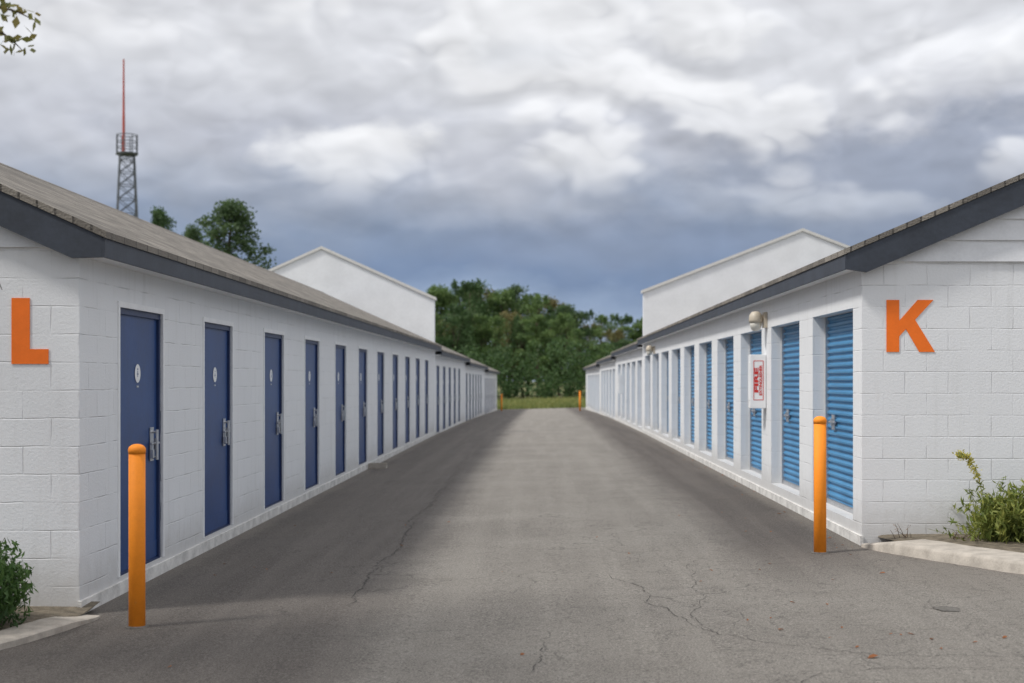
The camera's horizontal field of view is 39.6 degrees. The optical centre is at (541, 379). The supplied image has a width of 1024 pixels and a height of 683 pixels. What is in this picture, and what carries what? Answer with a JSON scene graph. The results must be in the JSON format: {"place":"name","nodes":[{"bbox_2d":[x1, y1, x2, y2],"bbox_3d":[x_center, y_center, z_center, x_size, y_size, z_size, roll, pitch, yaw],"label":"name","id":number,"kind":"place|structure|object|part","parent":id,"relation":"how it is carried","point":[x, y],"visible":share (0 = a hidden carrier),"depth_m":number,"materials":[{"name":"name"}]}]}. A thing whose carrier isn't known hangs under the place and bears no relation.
{"place":"outdoors","nodes":[
{"label":"outdoors","id":0,"kind":"place"},
{"bbox_2d":[0,601,99,630],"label":"planting bed","id":1,"kind":"object","parent":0,"point":[40,612],"visible":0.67,"depth_m":10.09,"materials":[{"name":"soil"}]},
{"bbox_2d":[0,538,38,627],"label":"shrub","id":2,"kind":"object","parent":1,"relation":"on","point":[11,574],"visible":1,"depth_m":9.49,"materials":[{"name":"green plant"}]},
{"bbox_2d":[0,0,40,289],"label":"roadside tree","id":3,"kind":"object","parent":1,"relation":"on","point":[4,5],"visible":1,"depth_m":7.42,"materials":[{"name":"green plant"}]},
{"bbox_2d":[0,408,1023,682],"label":"driveway","id":4,"kind":"structure","parent":0,"point":[528,532],"depth_m":10.83,"materials":[{"name":"grey asphalt"}]},
{"bbox_2d":[0,615,100,649],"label":"curb","id":5,"kind":"structure","parent":4,"relation":"on","point":[24,633],"depth_m":9.44,"materials":[{"name":"concrete"}]},
{"bbox_2d":[125,444,148,628],"bbox_3d":[-2.767,1.087,9.715,0.164,1.301,0.162,0,0,0],"label":"bollard","id":6,"kind":"object","parent":4,"relation":"on","point":[136,535],"visible":0.95,"depth_m":9.67,"materials":[{"name":"orange metal"}]},
{"bbox_2d":[368,463,386,468],"bbox_3d":[-3.150,1.646,27.300,0.340,0.100,0.240,0,0,0],"label":"splash block","id":7,"kind":"object","parent":4,"relation":"on","point":[377,465],"depth_m":27.18,"materials":[{"name":"concrete"}]},
{"bbox_2d":[348,458,467,604],"bbox_3d":[-1.526,1.654,20.925,0.185,0.007,20.999,0,0,0],"label":"crack","id":8,"kind":"object","parent":4,"relation":"on","point":[401,540],"visible":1,"depth_m":14.19,"materials":[{"name":"grey asphalt"}]},
{"bbox_2d":[579,391,580,410],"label":"bollard","id":9,"kind":"object","parent":4,"relation":"on","point":[579,400],"visible":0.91,"depth_m":87.78,"materials":[{"name":"orange metal"}]},
{"bbox_2d":[686,560,713,631],"bbox_3d":[1.158,1.589,10.739,0.152,0.008,3.535,0,0,4],"label":"crack","id":10,"kind":"object","parent":4,"relation":"on","point":[699,600],"visible":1,"depth_m":10.21,"materials":[{"name":"grey asphalt"}]},
{"bbox_2d":[609,575,1002,656],"bbox_3d":[1.192,1.580,9.654,0.877,0.048,4.253,0,0,-29],"label":"crack","id":11,"kind":"object","parent":4,"relation":"on","point":[771,642],"visible":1,"depth_m":8.73,"materials":[{"name":"grey asphalt"}]},
{"bbox_2d":[811,416,828,553],"bbox_3d":[2.510,0.969,12.839,0.164,1.286,0.162,0,0,0],"label":"bollard","id":12,"kind":"object","parent":4,"relation":"on","point":[819,422],"visible":0.94,"depth_m":12.79,"materials":[{"name":"orange metal"}]},
{"bbox_2d":[861,539,1023,573],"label":"curb","id":13,"kind":"structure","parent":4,"relation":"on","point":[983,558],"depth_m":12.08,"materials":[{"name":"concrete"}]},
{"bbox_2d":[933,606,959,610],"bbox_3d":[2.756,1.552,9.659,0.176,0.001,0.240,0,0,0],"label":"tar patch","id":14,"kind":"object","parent":4,"relation":"on","point":[944,608],"visible":1,"depth_m":9.66,"materials":[{"name":"grey asphalt"}]},
{"bbox_2d":[0,0,1023,381],"label":"sky","id":15,"kind":"structure","parent":0,"point":[594,155],"materials":[{"name":"grey"}]},
{"bbox_2d":[497,382,585,409],"bbox_3d":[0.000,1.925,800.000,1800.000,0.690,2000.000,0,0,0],"label":"ground","id":16,"kind":"structure","parent":0,"point":[518,396],"depth_m":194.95,"materials":[{"name":"green plant"}]},
{"bbox_2d":[116,59,137,217],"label":"lattice tower","id":17,"kind":"structure","parent":16,"relation":"on","point":[123,152],"depth_m":149.87,"materials":[{"name":"metal"}]},
{"bbox_2d":[150,205,178,233],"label":"tree","id":18,"kind":"object","parent":16,"relation":"on","point":[160,218],"visible":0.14,"depth_m":89.75,"materials":[{"name":"green plant"}]},
{"bbox_2d":[181,223,210,246],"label":"tree","id":19,"kind":"object","parent":16,"relation":"on","point":[191,232],"visible":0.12,"depth_m":93.72,"materials":[{"name":"green plant"}]},
{"bbox_2d":[0,163,441,614],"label":"storage building","id":20,"kind":"structure","parent":16,"relation":"on","point":[235,396],"depth_m":13.00,"materials":[{"name":"brick"}]},
{"bbox_2d":[118,301,164,577],"bbox_3d":[-3.406,0.468,11.910,0.168,2.185,1.370,0,0,0],"label":"door","id":21,"kind":"structure","parent":20,"relation":"in","point":[138,330],"depth_m":12.07,"materials":[{"name":"metal"}]},
{"bbox_2d":[203,317,233,537],"bbox_3d":[-3.406,0.468,14.725,0.168,2.185,1.370,0,0,0],"label":"door","id":22,"kind":"structure","parent":20,"relation":"in","point":[216,337],"depth_m":14.84,"materials":[{"name":"metal"}]},
{"bbox_2d":[263,328,284,509],"bbox_3d":[-3.406,0.468,17.780,0.168,2.185,1.370,0,0,0],"label":"door","id":23,"kind":"structure","parent":20,"relation":"in","point":[272,343],"depth_m":17.96,"materials":[{"name":"metal"}]},
{"bbox_2d":[304,336,319,490],"bbox_3d":[-3.406,0.468,20.715,0.168,2.185,1.370,0,0,0],"label":"door","id":24,"kind":"structure","parent":20,"relation":"in","point":[310,343],"depth_m":20.92,"materials":[{"name":"metal"}]},
{"bbox_2d":[335,341,346,475],"bbox_3d":[-3.406,0.468,23.650,0.168,2.185,1.370,0,0,0],"label":"door","id":25,"kind":"structure","parent":20,"relation":"in","point":[340,407],"depth_m":23.93,"materials":[{"name":"metal"}]},
{"bbox_2d":[358,346,367,465],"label":"door","id":26,"kind":"structure","parent":20,"relation":"in","point":[362,405],"depth_m":26.86,"materials":[{"name":"metal"}]},
{"bbox_2d":[377,349,384,455],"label":"door","id":27,"kind":"structure","parent":20,"relation":"in","point":[380,402],"depth_m":29.85,"materials":[{"name":"metal"}]},
{"bbox_2d":[392,352,398,449],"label":"door","id":28,"kind":"structure","parent":20,"relation":"in","point":[395,402],"depth_m":32.69,"materials":[{"name":"metal"}]},
{"bbox_2d":[405,354,409,442],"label":"door","id":29,"kind":"structure","parent":20,"relation":"in","point":[407,399],"depth_m":35.60,"materials":[{"name":"metal"}]},
{"bbox_2d":[415,356,419,438],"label":"door","id":30,"kind":"structure","parent":20,"relation":"in","point":[417,398],"depth_m":38.47,"materials":[{"name":"metal"}]},
{"bbox_2d":[425,358,428,433],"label":"door","id":31,"kind":"structure","parent":20,"relation":"in","point":[426,360],"depth_m":41.75,"materials":[{"name":"metal"}]},
{"bbox_2d":[194,198,276,268],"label":"tree","id":32,"kind":"object","parent":16,"relation":"on","point":[228,212],"visible":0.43,"depth_m":77.54,"materials":[{"name":"green plant"}]},
{"bbox_2d":[435,312,444,343],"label":"tree","id":33,"kind":"object","parent":16,"relation":"on","point":[436,317],"visible":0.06,"depth_m":175.76,"materials":[{"name":"green plant"}]},
{"bbox_2d":[425,287,456,338],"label":"tree","id":34,"kind":"object","parent":16,"relation":"on","point":[441,293],"visible":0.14,"depth_m":194.85,"materials":[{"name":"green plant"}]},
{"bbox_2d":[425,284,461,340],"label":"tree","id":35,"kind":"object","parent":16,"relation":"on","point":[447,298],"visible":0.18,"depth_m":196.44,"materials":[{"name":"green plant"}]},
{"bbox_2d":[435,319,451,345],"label":"tree","id":36,"kind":"object","parent":16,"relation":"on","point":[447,326],"visible":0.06,"depth_m":183.06,"materials":[{"name":"green plant"}]},
{"bbox_2d":[435,344,470,433],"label":"storage building","id":37,"kind":"structure","parent":16,"relation":"on","point":[449,388],"depth_m":50.96,"materials":[{"name":"brick"}]},
{"bbox_2d":[436,366,439,432],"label":"door","id":38,"kind":"structure","parent":37,"relation":"in","point":[437,367],"depth_m":46.13,"materials":[{"name":"metal"}]},
{"bbox_2d":[443,367,445,428],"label":"door","id":39,"kind":"structure","parent":37,"relation":"in","point":[444,397],"depth_m":49.05,"materials":[{"name":"metal"}]},
{"bbox_2d":[449,367,450,425],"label":"door","id":40,"kind":"structure","parent":37,"relation":"in","point":[449,367],"depth_m":52.12,"materials":[{"name":"metal"}]},
{"bbox_2d":[454,368,455,423],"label":"door","id":41,"kind":"structure","parent":37,"relation":"in","point":[454,368],"depth_m":55.10,"materials":[{"name":"metal"}]},
{"bbox_2d":[458,369,459,421],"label":"door","id":42,"kind":"structure","parent":37,"relation":"in","point":[458,369],"depth_m":57.74,"materials":[{"name":"metal"}]},
{"bbox_2d":[435,302,480,356],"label":"tree","id":43,"kind":"object","parent":16,"relation":"on","point":[453,320],"visible":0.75,"depth_m":175.84,"materials":[{"name":"green plant"}]},
{"bbox_2d":[445,288,477,335],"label":"tree","id":44,"kind":"object","parent":16,"relation":"on","point":[462,296],"visible":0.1,"depth_m":197.86,"materials":[{"name":"green plant"}]},
{"bbox_2d":[447,309,491,360],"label":"tree","id":45,"kind":"object","parent":16,"relation":"on","point":[472,314],"visible":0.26,"depth_m":179.53,"materials":[{"name":"green plant"}]},
{"bbox_2d":[446,278,500,352],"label":"tree","id":46,"kind":"object","parent":16,"relation":"on","point":[475,287],"visible":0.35,"depth_m":192.09,"materials":[{"name":"green plant"}]},
{"bbox_2d":[465,359,487,420],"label":"storage building","id":47,"kind":"structure","parent":16,"relation":"on","point":[474,388],"depth_m":70.58,"materials":[{"name":"brick"}]},
{"bbox_2d":[466,373,467,420],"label":"door","id":48,"kind":"structure","parent":47,"relation":"in","point":[466,373],"depth_m":63.86,"materials":[{"name":"metal"}]},
{"bbox_2d":[469,374,470,419],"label":"door","id":49,"kind":"structure","parent":47,"relation":"in","point":[469,374],"depth_m":66.50,"materials":[{"name":"metal"}]},
{"bbox_2d":[472,374,473,417],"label":"door","id":50,"kind":"structure","parent":47,"relation":"in","point":[472,374],"depth_m":69.37,"materials":[{"name":"metal"}]},
{"bbox_2d":[475,374,476,415],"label":"door","id":51,"kind":"structure","parent":47,"relation":"in","point":[475,374],"depth_m":72.50,"materials":[{"name":"metal"}]},
{"bbox_2d":[478,374,478,414],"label":"door","id":52,"kind":"structure","parent":47,"relation":"in","point":[478,374],"depth_m":75.63,"materials":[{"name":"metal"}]},
{"bbox_2d":[480,375,481,413],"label":"door","id":53,"kind":"structure","parent":47,"relation":"in","point":[480,375],"depth_m":78.40,"materials":[{"name":"metal"}]},
{"bbox_2d":[461,288,501,336],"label":"tree","id":54,"kind":"object","parent":16,"relation":"on","point":[487,293],"visible":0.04,"depth_m":200.14,"materials":[{"name":"green plant"}]},
{"bbox_2d":[462,313,501,368],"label":"tree","id":55,"kind":"object","parent":16,"relation":"on","point":[482,321],"visible":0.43,"depth_m":178.85,"materials":[{"name":"green plant"}]},
{"bbox_2d":[485,367,499,413],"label":"storage building","id":56,"kind":"structure","parent":16,"relation":"on","point":[491,389],"depth_m":93.62,"materials":[{"name":"paint"}]},
{"bbox_2d":[485,378,485,413],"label":"door","id":57,"kind":"structure","parent":56,"relation":"in","point":[485,378],"depth_m":84.89,"materials":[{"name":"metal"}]},
{"bbox_2d":[487,378,487,412],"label":"door","id":58,"kind":"structure","parent":56,"relation":"in","point":[487,378],"depth_m":87.86,"materials":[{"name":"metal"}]},
{"bbox_2d":[490,378,490,410],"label":"door","id":59,"kind":"structure","parent":56,"relation":"in","point":[490,378],"depth_m":93.62,"materials":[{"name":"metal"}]},
{"bbox_2d":[475,315,516,382],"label":"tree","id":60,"kind":"object","parent":16,"relation":"on","point":[497,322],"visible":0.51,"depth_m":178.44,"materials":[{"name":"green plant"}]},
{"bbox_2d":[478,293,519,351],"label":"tree","id":61,"kind":"object","parent":16,"relation":"on","point":[492,298],"visible":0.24,"depth_m":195.17,"materials":[{"name":"green plant"}]},
{"bbox_2d":[477,289,529,396],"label":"tree","id":62,"kind":"object","parent":16,"relation":"on","point":[506,296],"visible":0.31,"depth_m":195.04,"materials":[{"name":"green plant"}]},
{"bbox_2d":[489,309,530,397],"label":"tree","id":63,"kind":"object","parent":16,"relation":"on","point":[506,315],"visible":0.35,"depth_m":182.57,"materials":[{"name":"green plant"}]},
{"bbox_2d":[491,283,535,394],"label":"tree","id":64,"kind":"object","parent":16,"relation":"on","point":[516,289],"visible":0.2,"depth_m":200.33,"materials":[{"name":"green plant"}]},
{"bbox_2d":[504,314,539,397],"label":"tree","id":65,"kind":"object","parent":16,"relation":"on","point":[516,331],"visible":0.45,"depth_m":181.03,"materials":[{"name":"green plant"}]},
{"bbox_2d":[509,297,542,395],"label":"tree","id":66,"kind":"object","parent":16,"relation":"on","point":[522,304],"visible":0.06,"depth_m":199.28,"materials":[{"name":"green plant"}]},
{"bbox_2d":[444,334,621,398],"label":"undergrowth","id":67,"kind":"object","parent":16,"relation":"on","point":[554,383],"visible":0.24,"depth_m":169.20,"materials":[{"name":"green plant"}]},
{"bbox_2d":[506,314,560,397],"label":"tree","id":68,"kind":"object","parent":16,"relation":"on","point":[540,330],"visible":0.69,"depth_m":177.40,"materials":[{"name":"green plant"}]},
{"bbox_2d":[519,293,552,384],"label":"tree","id":69,"kind":"object","parent":16,"relation":"on","point":[536,305],"visible":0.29,"depth_m":193.18,"materials":[{"name":"green plant"}]},
{"bbox_2d":[535,318,566,396],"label":"tree","id":70,"kind":"object","parent":16,"relation":"on","point":[554,333],"visible":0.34,"depth_m":181.76,"materials":[{"name":"green plant"}]},
{"bbox_2d":[534,294,568,379],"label":"tree","id":71,"kind":"object","parent":16,"relation":"on","point":[553,302],"visible":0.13,"depth_m":199.19,"materials":[{"name":"green plant"}]},
{"bbox_2d":[539,304,576,395],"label":"tree","id":72,"kind":"object","parent":16,"relation":"on","point":[559,309],"visible":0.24,"depth_m":192.56,"materials":[{"name":"green plant"}]},
{"bbox_2d":[543,312,584,395],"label":"tree","id":73,"kind":"object","parent":16,"relation":"on","point":[569,319],"visible":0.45,"depth_m":182.00,"materials":[{"name":"green plant"}]},
{"bbox_2d":[551,303,590,391],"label":"tree","id":74,"kind":"object","parent":16,"relation":"on","point":[567,307],"visible":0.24,"depth_m":194.17,"materials":[{"name":"green plant"}]},
{"bbox_2d":[560,328,598,390],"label":"tree","id":75,"kind":"object","parent":16,"relation":"on","point":[577,333],"visible":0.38,"depth_m":178.34,"materials":[{"name":"green plant"}]},
{"bbox_2d":[566,308,594,390],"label":"tree","id":76,"kind":"object","parent":16,"relation":"on","point":[589,314],"visible":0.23,"depth_m":195.15,"materials":[{"name":"green plant"}]},
{"bbox_2d":[583,363,599,412],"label":"storage building","id":77,"kind":"structure","parent":16,"relation":"on","point":[593,387],"depth_m":82.85,"materials":[{"name":"paint"}]},
{"bbox_2d":[579,345,603,370],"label":"tree","id":78,"kind":"object","parent":16,"relation":"on","point":[595,350],"visible":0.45,"depth_m":177.47,"materials":[{"name":"green plant"}]},
{"bbox_2d":[582,322,606,368],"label":"tree","id":79,"kind":"object","parent":16,"relation":"on","point":[586,326],"visible":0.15,"depth_m":198.34,"materials":[{"name":"green plant"}]},
{"bbox_2d":[584,312,616,373],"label":"tree","id":80,"kind":"object","parent":16,"relation":"on","point":[603,321],"visible":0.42,"depth_m":195.07,"materials":[{"name":"green plant"}]},
{"bbox_2d":[596,355,615,418],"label":"storage building","id":81,"kind":"structure","parent":16,"relation":"on","point":[607,386],"depth_m":64.16,"materials":[{"name":"paint"}]},
{"bbox_2d":[598,342,617,354],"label":"tree","id":82,"kind":"object","parent":16,"relation":"on","point":[605,345],"visible":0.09,"depth_m":180.22,"materials":[{"name":"green plant"}]},
{"bbox_2d":[598,328,626,346],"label":"tree","id":83,"kind":"object","parent":16,"relation":"on","point":[617,333],"visible":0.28,"depth_m":192.86,"materials":[{"name":"green plant"}]},
{"bbox_2d":[606,339,628,355],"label":"tree","id":84,"kind":"object","parent":16,"relation":"on","point":[622,341],"visible":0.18,"depth_m":180.01,"materials":[{"name":"green plant"}]},
{"bbox_2d":[604,313,638,343],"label":"tree","id":85,"kind":"object","parent":16,"relation":"on","point":[626,319],"visible":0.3,"depth_m":198.29,"materials":[{"name":"green plant"}]},
{"bbox_2d":[611,341,642,431],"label":"storage building","id":86,"kind":"structure","parent":16,"relation":"on","point":[629,401],"depth_m":47.67,"materials":[{"name":"paint"}]},
{"bbox_2d":[618,374,623,393],"bbox_3d":[2.887,0.150,51.900,0.218,0.720,0.200,0,0,0],"label":"fire extinguisher cabinet","id":87,"kind":"object","parent":86,"relation":"attached to","point":[620,383],"visible":1,"depth_m":51.80,"materials":[{"name":"white metal"}]},
{"bbox_2d":[641,361,641,425],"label":"rolling door","id":88,"kind":"structure","parent":86,"relation":"in","point":[641,361],"depth_m":44.81,"materials":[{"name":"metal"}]},
{"bbox_2d":[617,322,642,344],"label":"tree","id":89,"kind":"object","parent":16,"relation":"on","point":[632,335],"visible":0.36,"depth_m":193.36,"materials":[{"name":"green plant"}]},
{"bbox_2d":[627,317,642,341],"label":"tree","id":90,"kind":"object","parent":16,"relation":"on","point":[641,320],"visible":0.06,"depth_m":196.34,"materials":[{"name":"green plant"}]},
{"bbox_2d":[637,173,1023,545],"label":"storage building","id":91,"kind":"structure","parent":16,"relation":"on","point":[895,357],"depth_m":13.34,"materials":[{"name":"brick"}]},
{"bbox_2d":[646,345,654,355],"bbox_3d":[2.879,-0.784,37.800,0.235,0.267,0.189,0,0,0],"label":"wall lamp","id":92,"kind":"object","parent":91,"relation":"attached to","point":[650,349],"visible":1,"depth_m":37.73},
{"bbox_2d":[658,354,658,429],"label":"rolling door","id":93,"kind":"structure","parent":91,"relation":"in","point":[658,354],"depth_m":38.55,"materials":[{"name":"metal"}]},
{"bbox_2d":[667,352,668,433],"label":"rolling door","id":94,"kind":"structure","parent":91,"relation":"in","point":[667,352],"depth_m":35.70,"materials":[{"name":"metal"}]},
{"bbox_2d":[678,350,679,438],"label":"rolling door","id":95,"kind":"structure","parent":91,"relation":"in","point":[678,350],"depth_m":32.85,"materials":[{"name":"metal"}]},
{"bbox_2d":[690,347,693,444],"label":"rolling door","id":96,"kind":"structure","parent":91,"relation":"in","point":[691,348],"depth_m":29.99,"materials":[{"name":"metal"}]},
{"bbox_2d":[706,343,711,452],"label":"rolling door","id":97,"kind":"structure","parent":91,"relation":"in","point":[708,346],"depth_m":26.93,"materials":[{"name":"metal"}]},
{"bbox_2d":[725,338,732,461],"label":"rolling door","id":98,"kind":"structure","parent":91,"relation":"in","point":[728,342],"depth_m":24.05,"materials":[{"name":"metal"}]},
{"bbox_2d":[750,332,761,473],"bbox_3d":[3.162,0.330,20.450,0.085,2.050,2.040,0,0,0],"label":"rolling door","id":99,"kind":"structure","parent":91,"relation":"in","point":[756,338],"depth_m":21.01,"materials":[{"name":"metal"}]},
{"bbox_2d":[748,355,765,407],"bbox_3d":[2.887,0.020,19.099,0.218,0.720,0.203,0,0,0],"label":"fire extinguisher cabinet","id":100,"kind":"object","parent":91,"relation":"attached to","point":[756,381],"visible":1,"depth_m":19.00,"materials":[{"name":"white metal"}]},
{"bbox_3d":[2.782,0.020,19.100,0.007,0.500,0.120,0,0,0],"label":"door panel","id":101,"kind":"part","parent":100,"relation":"part of","materials":[{"name":"white paint"}]},
{"bbox_2d":[749,311,766,330],"bbox_3d":[2.879,-0.784,19.000,0.235,0.267,0.189,0,0,0],"label":"wall lamp","id":102,"kind":"object","parent":91,"relation":"attached to","point":[757,320],"visible":1,"depth_m":18.93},
{"bbox_2d":[782,324,798,489],"bbox_3d":[3.162,0.330,17.595,0.085,2.050,2.040,0,0,0],"label":"rolling door","id":103,"kind":"structure","parent":91,"relation":"in","point":[790,334],"depth_m":18.11,"materials":[{"name":"metal"}]},
{"bbox_2d":[825,312,852,512],"bbox_3d":[3.162,0.330,14.740,0.085,2.050,2.040,0,0,0],"label":"rolling door","id":104,"kind":"structure","parent":91,"relation":"in","point":[838,328],"depth_m":15.13,"materials":[{"name":"metal"}]},
{"bbox_2d":[878,534,1023,552],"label":"planting bed","id":105,"kind":"object","parent":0,"point":[1011,546],"visible":0.42,"depth_m":12.85,"materials":[{"name":"soil"}]},
{"bbox_2d":[890,524,910,537],"bbox_3d":[3.309,1.396,13.117,0.189,0.144,0.242,0,0,42],"label":"weed plant","id":106,"kind":"object","parent":105,"relation":"on","point":[902,532],"visible":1,"depth_m":13.13,"materials":[{"name":"beige plant"}]},
{"bbox_2d":[953,530,967,538],"bbox_3d":[3.819,1.421,12.983,0.178,0.109,0.368,0,0,22],"label":"weed plant","id":107,"kind":"object","parent":105,"relation":"on","point":[956,532],"visible":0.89,"depth_m":12.98,"materials":[{"name":"beige plant"}]},
{"bbox_2d":[930,487,1023,543],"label":"bush","id":108,"kind":"object","parent":105,"relation":"on","point":[1001,528],"visible":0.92,"depth_m":12.75,"materials":[{"name":"green plant"}]},
{"bbox_2d":[952,449,1006,540],"bbox_3d":[3.935,1.052,12.798,0.489,0.856,0.148,0,0,0],"label":"tall weed","id":109,"kind":"object","parent":105,"relation":"on","point":[961,455],"visible":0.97,"depth_m":12.79,"materials":[{"name":"green plant"}]},
{"bbox_2d":[992,478,1023,537],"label":"weed plant","id":110,"kind":"object","parent":105,"relation":"on","point":[1017,501],"visible":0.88,"depth_m":12.71,"materials":[{"name":"green plant"}]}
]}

